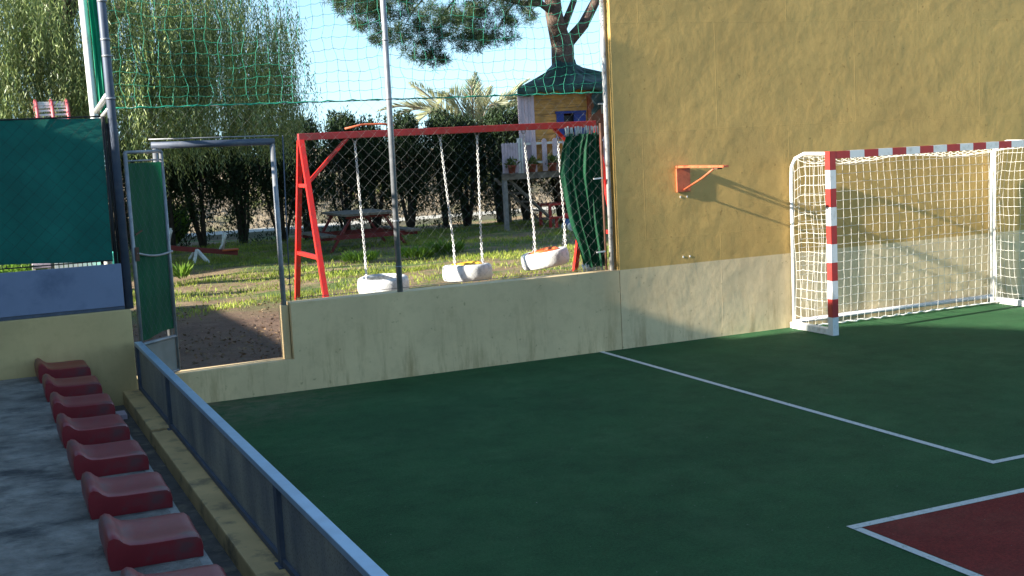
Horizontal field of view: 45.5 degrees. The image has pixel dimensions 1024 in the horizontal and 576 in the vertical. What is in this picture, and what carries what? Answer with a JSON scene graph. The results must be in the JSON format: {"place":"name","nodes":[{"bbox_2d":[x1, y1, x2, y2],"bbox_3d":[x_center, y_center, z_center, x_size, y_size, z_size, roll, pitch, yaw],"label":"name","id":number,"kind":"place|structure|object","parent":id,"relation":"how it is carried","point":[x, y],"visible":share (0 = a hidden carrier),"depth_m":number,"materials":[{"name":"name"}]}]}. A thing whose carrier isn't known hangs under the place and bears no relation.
{"place":"outdoors","nodes":[
{"label":"outdoors","id":0,"kind":"place"},
{"bbox_2d":[115,410,127,419],"bbox_3d":[-3.269,1.058,10.134,0.130,0.039,0.200,-6,7,-24],"label":"plastic scrap","id":1,"kind":"object","parent":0,"point":[122,414],"visible":0.43,"depth_m":10.11,"materials":[{"name":"plastic"}]},
{"bbox_2d":[115,405,241,575],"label":"walkway","id":2,"kind":"structure","parent":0,"point":[217,554],"depth_m":7.52,"materials":[{"name":"grey concrete"}]},
{"bbox_2d":[168,204,191,244],"bbox_3d":[-7.777,-1.451,27.607,1.352,1.065,1.494,-6,7,-24],"label":"weed plant","id":3,"kind":"object","parent":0,"point":[177,234],"visible":0.09,"depth_m":27.47,"materials":[{"name":"green plant"}]},
{"bbox_2d":[0,0,601,158],"label":"sky","id":4,"kind":"structure","parent":0,"point":[340,30],"materials":[{"name":"blue"}]},
{"bbox_2d":[0,169,609,373],"bbox_3d":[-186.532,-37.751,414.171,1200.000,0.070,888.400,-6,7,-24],"label":"garden ground","id":5,"kind":"structure","parent":0,"point":[231,318],"depth_m":18.54,"materials":[{"name":"soil"}]},
{"bbox_2d":[0,264,32,272],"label":"shrub","id":6,"kind":"object","parent":5,"relation":"on","point":[17,269],"visible":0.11,"depth_m":16.75,"materials":[{"name":"green plant"}]},
{"bbox_2d":[32,263,50,269],"bbox_3d":[-6.529,-0.025,17.039,0.240,0.650,0.300,-6,7,-24],"label":"play bench","id":7,"kind":"object","parent":5,"relation":"on","point":[35,268],"visible":0.2,"depth_m":16.97,"materials":[{"name":"pink paint"}]},
{"bbox_2d":[33,99,82,268],"bbox_3d":[-6.944,-1.390,18.758,0.500,2.996,0.660,-6,7,-24],"label":"play canopy","id":8,"kind":"object","parent":5,"relation":"on","point":[37,106],"visible":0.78,"depth_m":18.43,"materials":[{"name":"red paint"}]},
{"bbox_2d":[54,262,100,268],"bbox_3d":[-6.048,-0.091,17.101,0.660,0.720,0.050,-6,7,-24],"label":"picket fence","id":9,"kind":"object","parent":5,"relation":"on","point":[75,265],"depth_m":17.04,"materials":[{"name":"white paint"}]},
{"bbox_2d":[78,0,111,264],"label":"net mast","id":10,"kind":"object","parent":5,"relation":"on","point":[87,50],"visible":0.19,"depth_m":10.87,"materials":[{"name":"white metal"}]},
{"bbox_2d":[88,0,106,111],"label":"bunched net","id":11,"kind":"object","parent":10,"relation":"hanging from","point":[97,52],"visible":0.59,"depth_m":10.90,"materials":[{"name":"green fabric"}]},
{"bbox_2d":[106,136,150,250],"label":"cypress tree","id":12,"kind":"object","parent":5,"relation":"on","point":[125,202],"visible":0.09,"depth_m":26.41,"materials":[{"name":"green plant"}]},
{"bbox_2d":[0,0,326,265],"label":"pepper tree","id":13,"kind":"object","parent":5,"relation":"on","point":[43,48],"visible":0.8,"depth_m":19.94,"materials":[{"name":"green plant"}]},
{"bbox_2d":[144,136,200,246],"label":"cypress tree","id":14,"kind":"object","parent":5,"relation":"on","point":[170,206],"visible":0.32,"depth_m":26.66,"materials":[{"name":"green plant"}]},
{"bbox_2d":[172,261,193,278],"bbox_3d":[-5.419,-0.300,20.034,0.442,0.321,0.429,0,7,25],"label":"weed plant","id":15,"kind":"object","parent":5,"relation":"on","point":[184,271],"visible":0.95,"depth_m":20.00,"materials":[{"name":"green plant"}]},
{"bbox_2d":[170,133,229,247],"bbox_3d":[-6.904,-2.247,27.109,1.511,2.814,1.441,-1,7,15],"label":"cypress tree","id":16,"kind":"object","parent":5,"relation":"on","point":[205,182],"visible":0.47,"depth_m":26.98,"materials":[{"name":"green plant"}]},
{"bbox_2d":[169,228,238,262],"bbox_3d":[-6.078,-0.810,23.279,1.697,0.735,0.732,-6,7,-24],"label":"seesaw","id":17,"kind":"object","parent":5,"relation":"on","point":[197,251],"visible":0.78,"depth_m":23.34,"materials":[{"name":"red paint"}]},
{"bbox_2d":[132,294,337,370],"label":"leaf litter","id":18,"kind":"object","parent":5,"relation":"on","point":[222,354],"visible":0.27,"depth_m":13.20,"materials":[{"name":"brown plant"}]},
{"bbox_2d":[208,122,270,242],"bbox_3d":[-6.138,-2.334,27.413,1.476,2.987,1.410,-6,7,-24],"label":"cypress tree","id":19,"kind":"object","parent":5,"relation":"on","point":[237,188],"visible":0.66,"depth_m":27.19,"materials":[{"name":"green plant"}]},
{"bbox_2d":[249,124,305,240],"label":"cypress tree","id":20,"kind":"object","parent":5,"relation":"on","point":[267,188],"visible":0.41,"depth_m":27.55,"materials":[{"name":"green plant"}]},
{"bbox_2d":[3,215,609,320],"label":"lawn grass","id":21,"kind":"structure","parent":5,"relation":"on","point":[335,257],"depth_m":21.93,"materials":[{"name":"green plant"}]},
{"bbox_2d":[277,112,336,239],"bbox_3d":[-4.732,-2.558,27.971,1.503,2.986,1.348,-6,7,-24],"label":"cypress tree","id":22,"kind":"object","parent":5,"relation":"on","point":[311,145],"visible":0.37,"depth_m":27.78,"materials":[{"name":"green plant"}]},
{"bbox_2d":[315,105,374,235],"bbox_3d":[-3.936,-2.709,28.623,1.503,3.144,1.353,-6,7,-24],"label":"cypress tree","id":23,"kind":"object","parent":5,"relation":"on","point":[342,124],"visible":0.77,"depth_m":28.39,"materials":[{"name":"green plant"}]},
{"bbox_2d":[340,248,379,262],"bbox_3d":[-2.685,-0.580,21.641,0.740,0.244,0.696,-6,7,-24],"label":"weed plant","id":24,"kind":"object","parent":5,"relation":"on","point":[349,256],"visible":0.88,"depth_m":21.50,"materials":[{"name":"green plant"}]},
{"bbox_2d":[301,209,420,252],"bbox_3d":[-3.128,-1.186,25.013,2.040,0.761,1.800,-6,7,-24],"label":"picnic table","id":25,"kind":"object","parent":5,"relation":"on","point":[380,232],"visible":0.88,"depth_m":24.58,"materials":[{"name":"brown wood"}]},
{"bbox_2d":[340,114,400,227],"bbox_3d":[-3.276,-2.671,28.885,1.362,2.941,1.432,2,8,33],"label":"cypress tree","id":26,"kind":"object","parent":5,"relation":"on","point":[372,160],"visible":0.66,"depth_m":28.62,"materials":[{"name":"green plant"}]},
{"bbox_2d":[374,107,439,228],"bbox_3d":[-2.471,-2.761,28.814,1.590,2.967,1.394,-6,7,-24],"label":"cypress tree","id":27,"kind":"object","parent":5,"relation":"on","point":[412,145],"visible":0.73,"depth_m":28.62,"materials":[{"name":"green plant"}]},
{"bbox_2d":[392,244,435,258],"bbox_3d":[-1.742,-0.665,21.838,0.796,0.273,0.808,-6,7,-24],"label":"weed plant","id":28,"kind":"object","parent":5,"relation":"on","point":[428,251],"visible":0.88,"depth_m":21.66,"materials":[{"name":"green plant"}]},
{"bbox_2d":[415,107,472,227],"bbox_3d":[-1.676,-2.834,29.138,1.566,3.002,1.392,-6,7,-24],"label":"cypress tree","id":29,"kind":"object","parent":5,"relation":"on","point":[448,143],"visible":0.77,"depth_m":28.99,"materials":[{"name":"green plant"}]},
{"bbox_2d":[424,237,465,254],"bbox_3d":[-1.218,-0.783,22.493,0.820,0.300,0.791,-6,7,-24],"label":"weed plant","id":30,"kind":"object","parent":5,"relation":"on","point":[448,247],"visible":0.79,"depth_m":22.31,"materials":[{"name":"green plant"}]},
{"bbox_2d":[294,121,607,299],"bbox_3d":[-0.728,-1.053,16.638,4.305,2.266,1.621,-6,7,-24],"label":"swing frame","id":31,"kind":"object","parent":5,"relation":"on","point":[345,136],"visible":0.82,"depth_m":16.05,"materials":[{"name":"red paint"}]},
{"bbox_2d":[345,123,393,129],"bbox_3d":[-1.892,-2.150,16.225,0.678,0.072,0.066,-5,7,-20],"label":"orange strap","id":32,"kind":"object","parent":31,"relation":"on","point":[354,126],"visible":0.86,"depth_m":16.21,"materials":[{"name":"paint"}]},
{"bbox_2d":[354,141,408,293],"bbox_3d":[-1.761,-0.933,16.184,0.688,2.045,0.688,-6,7,-24],"label":"tyre swing","id":33,"kind":"object","parent":31,"relation":"hanging from","point":[376,279],"visible":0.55,"depth_m":16.05,"materials":[{"name":"white rubber"}]},
{"bbox_2d":[439,135,491,281],"bbox_3d":[-0.655,-1.074,16.669,0.688,1.989,0.688,-6,7,-24],"label":"tyre swing","id":34,"kind":"object","parent":31,"relation":"hanging from","point":[454,272],"visible":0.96,"depth_m":16.54,"materials":[{"name":"white rubber"}]},
{"bbox_2d":[521,133,569,270],"bbox_3d":[0.438,-1.219,17.148,0.714,1.924,0.689,-6,7,-24],"label":"tyre swing","id":35,"kind":"object","parent":31,"relation":"hanging from","point":[534,263],"visible":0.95,"depth_m":17.01,"materials":[{"name":"white rubber"}]},
{"bbox_2d":[377,71,529,180],"bbox_3d":[-1.109,-4.402,36.511,5.691,4.223,3.263,-6,7,-24],"label":"palm tree","id":36,"kind":"object","parent":5,"relation":"on","point":[471,91],"visible":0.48,"depth_m":36.19,"materials":[{"name":"green plant"}]},
{"bbox_2d":[321,0,598,223],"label":"pine tree","id":37,"kind":"object","parent":5,"relation":"on","point":[565,49],"visible":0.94,"depth_m":26.56,"materials":[{"name":"green plant"}]},
{"bbox_2d":[447,110,492,225],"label":"cypress tree","id":38,"kind":"object","parent":5,"relation":"on","point":[467,210],"visible":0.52,"depth_m":29.55,"materials":[{"name":"green plant"}]},
{"bbox_2d":[471,100,525,223],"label":"cypress tree","id":39,"kind":"object","parent":5,"relation":"on","point":[491,149],"visible":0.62,"depth_m":29.65,"materials":[{"name":"green plant"}]},
{"bbox_2d":[501,102,545,221],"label":"cypress tree","id":40,"kind":"object","parent":5,"relation":"on","point":[523,186],"visible":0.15,"depth_m":30.27,"materials":[{"name":"green plant"}]},
{"bbox_2d":[494,178,560,226],"bbox_3d":[0.343,-1.959,28.012,1.231,1.173,0.870,-6,7,-24],"label":"ladder","id":41,"kind":"object","parent":5,"relation":"on","point":[520,202],"visible":0.88,"depth_m":27.87,"materials":[{"name":"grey wood"}]},
{"bbox_2d":[537,177,558,217],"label":"cypress tree","id":42,"kind":"object","parent":5,"relation":"on","point":[550,183],"visible":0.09,"depth_m":30.46,"materials":[{"name":"green plant"}]},
{"bbox_2d":[537,201,567,227],"bbox_3d":[1.170,-1.680,28.070,1.000,0.570,0.880,-6,7,-24],"label":"table","id":43,"kind":"object","parent":5,"relation":"on","point":[549,205],"visible":0.39,"depth_m":27.81,"materials":[{"name":"red paint"}]},
{"bbox_2d":[501,59,607,230],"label":"tree house","id":44,"kind":"structure","parent":5,"relation":"on","point":[578,105],"depth_m":27.65,"materials":[{"name":"yellow wood"}]},
{"bbox_2d":[501,156,519,173],"bbox_3d":[-0.033,-2.734,27.120,0.369,0.407,0.350,-6,7,-24],"label":"flower pot","id":45,"kind":"object","parent":44,"relation":"attached to","point":[511,164],"visible":0.96,"depth_m":27.06,"materials":[{"name":"ceramic"}]},
{"bbox_2d":[525,155,539,172],"bbox_3d":[0.464,-2.792,27.295,0.406,0.431,0.259,1,8,31],"label":"flower pot","id":46,"kind":"object","parent":44,"relation":"attached to","point":[533,164],"visible":0.93,"depth_m":27.26,"materials":[{"name":"ceramic"}]},
{"bbox_2d":[545,153,558,171],"bbox_3d":[0.921,-2.842,27.504,0.310,0.436,0.362,-1,7,16],"label":"flower pot","id":47,"kind":"object","parent":44,"relation":"attached to","point":[552,158],"visible":0.95,"depth_m":27.46,"materials":[{"name":"ceramic"}]},
{"bbox_2d":[555,110,585,138],"bbox_3d":[1.345,-3.737,27.916,0.780,0.610,0.085,-6,7,-24],"label":"window","id":48,"kind":"structure","parent":44,"relation":"in","point":[560,117],"depth_m":27.90,"materials":[{"name":"blue paint"}]},
{"bbox_2d":[561,213,572,230],"bbox_3d":[1.366,-1.504,26.458,0.540,0.526,0.340,-6,7,-24],"label":"ride on toy","id":49,"kind":"object","parent":5,"relation":"on","point":[568,224],"visible":0.31,"depth_m":26.30,"materials":[{"name":"blue plastic"}]},
{"bbox_2d":[108,148,553,235],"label":"bank","id":50,"kind":"structure","parent":0,"point":[260,216],"depth_m":33.72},
{"bbox_2d":[172,168,554,219],"bbox_3d":[-4.553,-2.622,34.678,24.377,2.530,3.914,-6,7,-24],"label":"bank scrub","id":51,"kind":"object","parent":50,"relation":"on","point":[336,192],"visible":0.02,"depth_m":33.70,"materials":[{"name":"green plant"}]},
{"bbox_2d":[116,206,555,246],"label":"garden path","id":52,"kind":"structure","parent":0,"point":[269,230],"depth_m":31.02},
{"bbox_2d":[207,297,1023,575],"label":"turf court","id":53,"kind":"object","parent":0,"point":[597,464],"depth_m":8.88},
{"bbox_2d":[137,269,621,402],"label":"wall","id":54,"kind":"structure","parent":53,"relation":"on","point":[358,338],"depth_m":12.22,"materials":[{"name":"beige paint"}]},
{"bbox_2d":[148,135,291,358],"bbox_3d":[-2.707,-0.341,11.447,1.190,2.151,0.132,-6,7,-24],"label":"gateway frame","id":55,"kind":"object","parent":54,"relation":"on","point":[285,330],"visible":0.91,"depth_m":11.52,"materials":[{"name":"metal"}]},
{"bbox_2d":[123,149,180,372],"bbox_3d":[-3.189,-0.210,10.895,0.069,2.030,0.523,0,7,22],"label":"gate leaf","id":56,"kind":"object","parent":55,"relation":"attached to","point":[151,251],"visible":1,"depth_m":10.89,"materials":[{"name":"metal"}]},
{"bbox_2d":[282,135,292,300],"bbox_3d":[-2.153,-0.657,11.629,0.066,1.580,0.012,-6,7,-24],"label":"tension rod","id":57,"kind":"object","parent":54,"relation":"on","point":[289,278],"visible":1,"depth_m":11.63,"materials":[{"name":"grey metal"}]},
{"bbox_2d":[117,93,605,298],"bbox_3d":[-1.271,-0.908,12.008,4.978,1.891,0.025,-6,7,-24],"label":"chain link fence","id":58,"kind":"object","parent":54,"relation":"on","point":[419,190],"visible":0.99,"depth_m":12.19,"materials":[{"name":"metal"}]},
{"bbox_2d":[560,125,604,271],"bbox_3d":[0.764,-0.945,13.021,0.483,1.559,0.159,-6,7,-24],"label":"net curtain","id":59,"kind":"object","parent":58,"relation":"hanging from","point":[577,171],"visible":0.98,"depth_m":13.01,"materials":[{"name":"green fabric"}]},
{"bbox_2d":[380,0,402,291],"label":"fence post","id":60,"kind":"object","parent":54,"relation":"on","point":[388,98],"visible":1,"depth_m":11.91,"materials":[{"name":"metal"}]},
{"bbox_2d":[107,0,602,108],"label":"green net","id":61,"kind":"object","parent":60,"relation":"hanging from","point":[348,80],"visible":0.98,"depth_m":11.69,"materials":[{"name":"green fabric"}]},
{"bbox_2d":[599,123,607,269],"bbox_3d":[0.972,-0.968,13.008,0.029,1.560,0.026,-3,7,-1],"label":"rusty rod","id":62,"kind":"object","parent":54,"relation":"on","point":[603,196],"visible":1,"depth_m":13.00,"materials":[{"name":"metal"}]},
{"bbox_2d":[599,0,614,269],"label":"fence post","id":63,"kind":"object","parent":54,"relation":"on","point":[607,141],"visible":1,"depth_m":12.92,"materials":[{"name":"metal"}]},
{"bbox_2d":[601,351,1023,462],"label":"court line","id":64,"kind":"object","parent":53,"relation":"on","point":[896,434],"visible":1,"depth_m":9.52,"materials":[{"name":"paint"}]},
{"bbox_2d":[604,0,1023,348],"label":"court wall","id":65,"kind":"structure","parent":53,"relation":"on","point":[757,96],"depth_m":13.88,"materials":[{"name":"paint"}]},
{"bbox_2d":[676,165,728,191],"bbox_3d":[2.027,-1.150,12.884,0.180,0.286,0.853,-6,7,-24],"label":"wall bracket","id":66,"kind":"object","parent":65,"relation":"attached to","point":[683,184],"depth_m":13.23,"materials":[{"name":"metal"}]},
{"bbox_2d":[790,140,1023,335],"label":"goal","id":67,"kind":"object","parent":53,"relation":"on","point":[833,316],"visible":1,"depth_m":13.94,"materials":[{"name":"red paint"}]},
{"bbox_2d":[862,492,1023,575],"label":"red court area","id":68,"kind":"object","parent":53,"relation":"on","point":[985,538],"visible":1,"depth_m":6.72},
{"bbox_2d":[847,488,1023,575],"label":"red area line","id":69,"kind":"object","parent":68,"relation":"on","point":[913,550],"visible":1,"depth_m":6.96,"materials":[{"name":"paint"}]},
{"bbox_3d":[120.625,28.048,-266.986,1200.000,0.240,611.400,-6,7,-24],"label":"outer ground","id":70,"kind":"structure","parent":0,"visible":0},
{"bbox_2d":[0,309,137,405],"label":"wall","id":71,"kind":"structure","parent":70,"relation":"on","point":[101,344],"depth_m":10.48,"materials":[{"name":"beige paint"}]},
{"bbox_2d":[0,263,124,320],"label":"panel board","id":72,"kind":"object","parent":71,"relation":"on","point":[55,292],"visible":1,"depth_m":10.42,"materials":[{"name":"blue metal"}]},
{"bbox_2d":[101,116,124,303],"bbox_3d":[-3.455,-0.644,10.585,0.064,1.670,0.032,-9,9,-42],"label":"fence rod","id":73,"kind":"object","parent":71,"relation":"on","point":[111,195],"visible":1,"depth_m":10.55,"materials":[{"name":"black metal"}]},
{"bbox_2d":[93,0,133,308],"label":"fence post","id":74,"kind":"object","parent":71,"relation":"on","point":[108,98],"visible":0.99,"depth_m":10.52,"materials":[{"name":"grey metal"}]},
{"bbox_2d":[0,115,114,269],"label":"windscreen","id":75,"kind":"object","parent":74,"relation":"attached to","point":[54,207],"visible":1,"depth_m":10.36,"materials":[{"name":"teal fabric"}]},
{"bbox_2d":[0,376,202,575],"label":"terrace step","id":76,"kind":"object","parent":70,"relation":"on","point":[49,526],"depth_m":6.40,"materials":[{"name":"concrete"}]},
{"bbox_2d":[34,358,90,383],"bbox_3d":[-3.770,0.667,10.249,0.414,0.157,0.420,-6,7,-25],"label":"stadium seat","id":77,"kind":"object","parent":76,"relation":"on","point":[73,368],"visible":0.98,"depth_m":10.10,"materials":[{"name":"plastic"}]},
{"bbox_2d":[42,374,102,401],"bbox_3d":[-3.403,0.744,9.450,0.414,0.157,0.420,-6,7,-23],"label":"stadium seat","id":78,"kind":"object","parent":76,"relation":"on","point":[78,386],"visible":0.99,"depth_m":9.30,"materials":[{"name":"plastic"}]},
{"bbox_2d":[50,392,114,422],"bbox_3d":[-3.050,0.818,8.672,0.414,0.157,0.420,-6,7,-23],"label":"stadium seat","id":79,"kind":"object","parent":76,"relation":"on","point":[91,405],"visible":1,"depth_m":8.52,"materials":[{"name":"plastic"}]},
{"bbox_2d":[56,413,129,448],"bbox_3d":[-2.715,0.891,7.912,0.414,0.157,0.420,-6,7,-24],"label":"stadium seat","id":80,"kind":"object","parent":76,"relation":"on","point":[99,429],"visible":1,"depth_m":7.77,"materials":[{"name":"plastic"}]},
{"bbox_2d":[66,439,148,479],"bbox_3d":[-2.362,0.966,7.130,0.414,0.157,0.420,-6,7,-24],"label":"stadium seat","id":81,"kind":"object","parent":76,"relation":"on","point":[111,458],"visible":1,"depth_m":6.99,"materials":[{"name":"plastic"}]},
{"bbox_2d":[81,472,172,519],"bbox_3d":[-2.005,1.041,6.349,0.414,0.157,0.420,-6,7,-23],"label":"stadium seat","id":82,"kind":"object","parent":76,"relation":"on","point":[129,494],"visible":1,"depth_m":6.20,"materials":[{"name":"plastic"}]},
{"bbox_2d":[98,512,203,571],"bbox_3d":[-1.647,1.117,5.558,0.414,0.157,0.420,-6,7,-23],"label":"stadium seat","id":83,"kind":"object","parent":76,"relation":"on","point":[140,542],"visible":1,"depth_m":5.42,"materials":[{"name":"plastic"}]},
{"bbox_2d":[91,374,212,564],"bbox_3d":[1.468,2.073,-0.797,0.043,0.547,24.990,-6,7,-24],"label":"terrace edge","id":84,"kind":"object","parent":76,"relation":"attached to","point":[205,559],"depth_m":6.15,"materials":[{"name":"concrete"}]},
{"bbox_2d":[120,564,226,575],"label":"stadium seat","id":85,"kind":"object","parent":76,"relation":"on","point":[211,570],"visible":1,"depth_m":4.94,"materials":[{"name":"plastic"}]},
{"bbox_2d":[123,389,289,575],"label":"kerb","id":86,"kind":"structure","parent":70,"relation":"on","point":[246,549],"depth_m":7.29,"materials":[{"name":"paint"}]},
{"bbox_2d":[134,341,388,575],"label":"rail barrier","id":87,"kind":"object","parent":86,"relation":"on","point":[296,530],"visible":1,"depth_m":6.46,"materials":[{"name":"metal"}]}
]}

